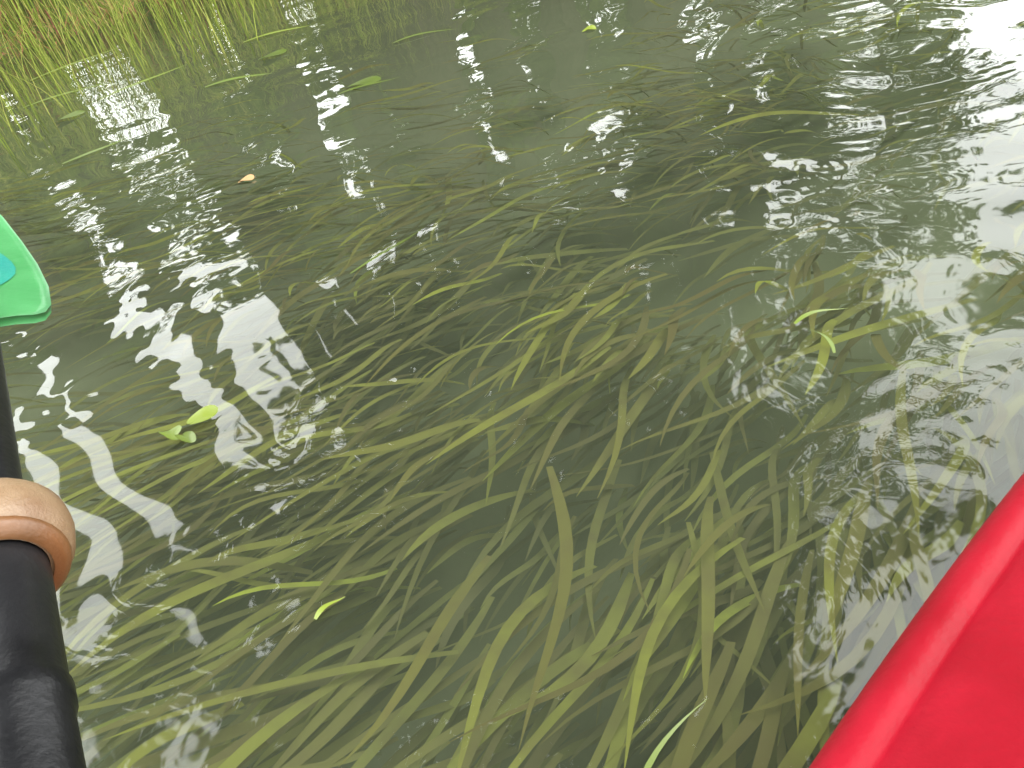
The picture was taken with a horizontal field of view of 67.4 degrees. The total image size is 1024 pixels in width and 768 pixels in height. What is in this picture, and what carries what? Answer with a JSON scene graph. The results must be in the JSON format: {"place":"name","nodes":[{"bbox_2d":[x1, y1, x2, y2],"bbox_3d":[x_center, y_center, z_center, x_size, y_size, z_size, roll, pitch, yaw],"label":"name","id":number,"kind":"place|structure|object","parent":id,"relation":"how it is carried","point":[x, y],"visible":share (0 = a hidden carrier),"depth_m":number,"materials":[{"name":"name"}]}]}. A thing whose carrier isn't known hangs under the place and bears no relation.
{"place":"outdoors","nodes":[
{"label":"outdoors","id":0,"kind":"place"},
{"bbox_2d":[0,215,86,767],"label":"kayak paddle","id":1,"kind":"object","parent":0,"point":[39,708],"visible":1,"depth_m":0.36,"materials":[{"name":"black plastic"}]},
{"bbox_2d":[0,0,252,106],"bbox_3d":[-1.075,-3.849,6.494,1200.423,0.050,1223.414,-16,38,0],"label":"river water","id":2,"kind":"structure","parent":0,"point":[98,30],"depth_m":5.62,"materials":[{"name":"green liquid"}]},
{"bbox_2d":[23,81,112,107],"bbox_3d":[-2.358,-1.552,4.096,0.502,0.010,0.041,-19,38,-5],"label":"floating grass blade","id":3,"kind":"object","parent":2,"relation":"on","point":[65,93],"visible":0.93,"depth_m":4.10,"materials":[{"name":"green plant"}]},
{"bbox_2d":[54,110,84,121],"bbox_3d":[-2.118,-1.281,3.672,0.145,0.013,0.071,-30,40,-18],"label":"floating leaf","id":4,"kind":"object","parent":2,"relation":"on","point":[76,113],"visible":1,"depth_m":3.68,"materials":[{"name":"green plant"}]},
{"bbox_2d":[30,45,123,80],"bbox_3d":[-2.686,-1.991,4.749,0.600,0.010,0.034,-38,43,-26],"label":"floating grass blade","id":5,"kind":"object","parent":2,"relation":"on","point":[73,63],"visible":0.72,"depth_m":4.73,"materials":[{"name":"green plant"}]},
{"bbox_2d":[62,137,127,163],"bbox_3d":[-1.685,-0.958,3.131,0.302,0.009,0.038,-36,42,-24],"label":"floating grass blade","id":6,"kind":"object","parent":2,"relation":"on","point":[93,151],"visible":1,"depth_m":3.11,"materials":[{"name":"green plant"}]},
{"bbox_2d":[100,65,183,98],"bbox_3d":[-1.874,-1.554,3.932,0.500,0.010,0.028,-37,43,-25],"label":"floating grass blade","id":7,"kind":"object","parent":2,"relation":"on","point":[138,82],"visible":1,"depth_m":3.91,"materials":[{"name":"green plant"}]},
{"bbox_2d":[158,425,181,439],"bbox_3d":[-0.657,0.092,1.476,0.055,0.013,0.031,5,42,24],"label":"floating leaf","id":8,"kind":"object","parent":2,"relation":"on","point":[171,433],"visible":1,"depth_m":1.47,"materials":[{"name":"green plant"}]},
{"bbox_2d":[175,431,195,442],"bbox_3d":[-0.614,0.099,1.453,0.048,0.013,0.027,12,46,31],"label":"floating leaf","id":9,"kind":"object","parent":2,"relation":"on","point":[189,436],"visible":1,"depth_m":1.45,"materials":[{"name":"green plant"}]},
{"bbox_2d":[187,405,217,424],"bbox_3d":[-0.602,0.061,1.495,0.063,0.013,0.046,-34,42,-22],"label":"floating leaf","id":10,"kind":"object","parent":2,"relation":"on","point":[205,413],"visible":1,"depth_m":1.50,"materials":[{"name":"green plant"}]},
{"bbox_2d":[205,73,270,86],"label":"floating grass blade","id":11,"kind":"object","parent":2,"relation":"on","point":[235,78],"visible":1,"depth_m":3.54,"materials":[{"name":"green plant"}]},
{"bbox_2d":[238,174,254,182],"bbox_3d":[-0.856,-0.660,2.471,0.055,0.013,0.038,-26,39,-13],"label":"fallen brown leaf","id":12,"kind":"object","parent":2,"relation":"on","point":[249,177],"visible":1,"depth_m":2.48,"materials":[{"name":"beige plant"}]},
{"bbox_2d":[258,49,286,59],"bbox_3d":[-1.168,-1.607,3.747,0.146,0.013,0.072,-23,39,-9],"label":"floating leaf","id":13,"kind":"object","parent":2,"relation":"on","point":[279,52],"visible":1,"depth_m":3.76,"materials":[{"name":"green plant"}]},
{"bbox_2d":[244,25,309,41],"bbox_3d":[-1.258,-1.899,4.144,0.402,0.010,0.044,-13,38,3],"label":"floating grass blade","id":14,"kind":"object","parent":2,"relation":"on","point":[275,32],"visible":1,"depth_m":4.15,"materials":[{"name":"green plant"}]},
{"bbox_2d":[314,597,343,619],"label":"floating grass blade","id":15,"kind":"object","parent":2,"relation":"on","point":[321,609],"visible":1,"depth_m":1.07,"materials":[{"name":"green plant"}]},
{"bbox_2d":[348,76,380,86],"bbox_3d":[-0.588,-1.195,3.039,0.143,0.013,0.070,-16,38,0],"label":"floating leaf","id":16,"kind":"object","parent":2,"relation":"on","point":[371,79],"visible":1,"depth_m":3.04,"materials":[{"name":"green plant"}]},
{"bbox_2d":[338,77,397,93],"bbox_3d":[-0.562,-1.173,3.010,0.250,0.009,0.017,-19,38,-4],"label":"floating grass blade","id":17,"kind":"object","parent":2,"relation":"on","point":[364,85],"visible":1,"depth_m":3.01,"materials":[{"name":"green plant"}]},
{"bbox_2d":[350,228,421,273],"bbox_3d":[-0.301,-0.330,1.881,0.014,0.008,0.240,24,53,39],"label":"floating grass blade","id":18,"kind":"object","parent":2,"relation":"on","point":[371,259],"visible":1,"depth_m":1.86,"materials":[{"name":"green plant"}]},
{"bbox_2d":[393,28,458,42],"bbox_3d":[-0.385,-1.563,3.430,0.303,0.009,0.044,-10,38,7],"label":"floating grass blade","id":19,"kind":"object","parent":2,"relation":"on","point":[420,33],"visible":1,"depth_m":3.44,"materials":[{"name":"green plant"}]},
{"bbox_2d":[582,25,595,31],"bbox_3d":[0.298,-1.358,2.936,0.054,0.013,0.051,-26,39,-13],"label":"floating leaf","id":20,"kind":"object","parent":2,"relation":"on","point":[591,27],"visible":1,"depth_m":2.94,"materials":[{"name":"plant"}]},
{"bbox_2d":[644,699,706,767],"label":"floating grass blade","id":21,"kind":"object","parent":2,"relation":"on","point":[653,757],"visible":1,"depth_m":0.83,"materials":[{"name":"green plant"}]},
{"bbox_2d":[794,308,845,323],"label":"floating grass blade","id":22,"kind":"object","parent":2,"relation":"on","point":[801,317],"visible":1,"depth_m":1.34,"materials":[{"name":"green plant"}]},
{"bbox_2d":[806,328,835,352],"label":"floating grass blade","id":23,"kind":"object","parent":2,"relation":"on","point":[829,340],"visible":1,"depth_m":1.27,"materials":[{"name":"green plant"}]},
{"bbox_2d":[809,473,1023,767],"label":"kayak","id":24,"kind":"object","parent":2,"relation":"on","point":[943,687],"visible":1,"depth_m":0.59,"materials":[{"name":"red plastic"}]},
{"bbox_2d":[0,0,1023,767],"bbox_3d":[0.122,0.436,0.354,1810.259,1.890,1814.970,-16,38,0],"label":"ground","id":25,"kind":"structure","parent":0,"point":[328,44],"depth_m":3.23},
{"bbox_2d":[0,0,175,63],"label":"dead reed litter","id":26,"kind":"object","parent":25,"relation":"on","point":[39,31],"visible":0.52,"depth_m":5.65,"materials":[{"name":"plant"}]},
{"bbox_2d":[0,0,388,181],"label":"reed bed","id":27,"kind":"object","parent":25,"relation":"on","point":[113,45],"visible":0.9,"depth_m":4.53,"materials":[{"name":"green plant"}]},
{"bbox_2d":[0,0,1023,767],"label":"eelgrass bed","id":28,"kind":"object","parent":25,"relation":"on","point":[730,648],"visible":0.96,"depth_m":1.59,"materials":[{"name":"green plant"}]}
]}

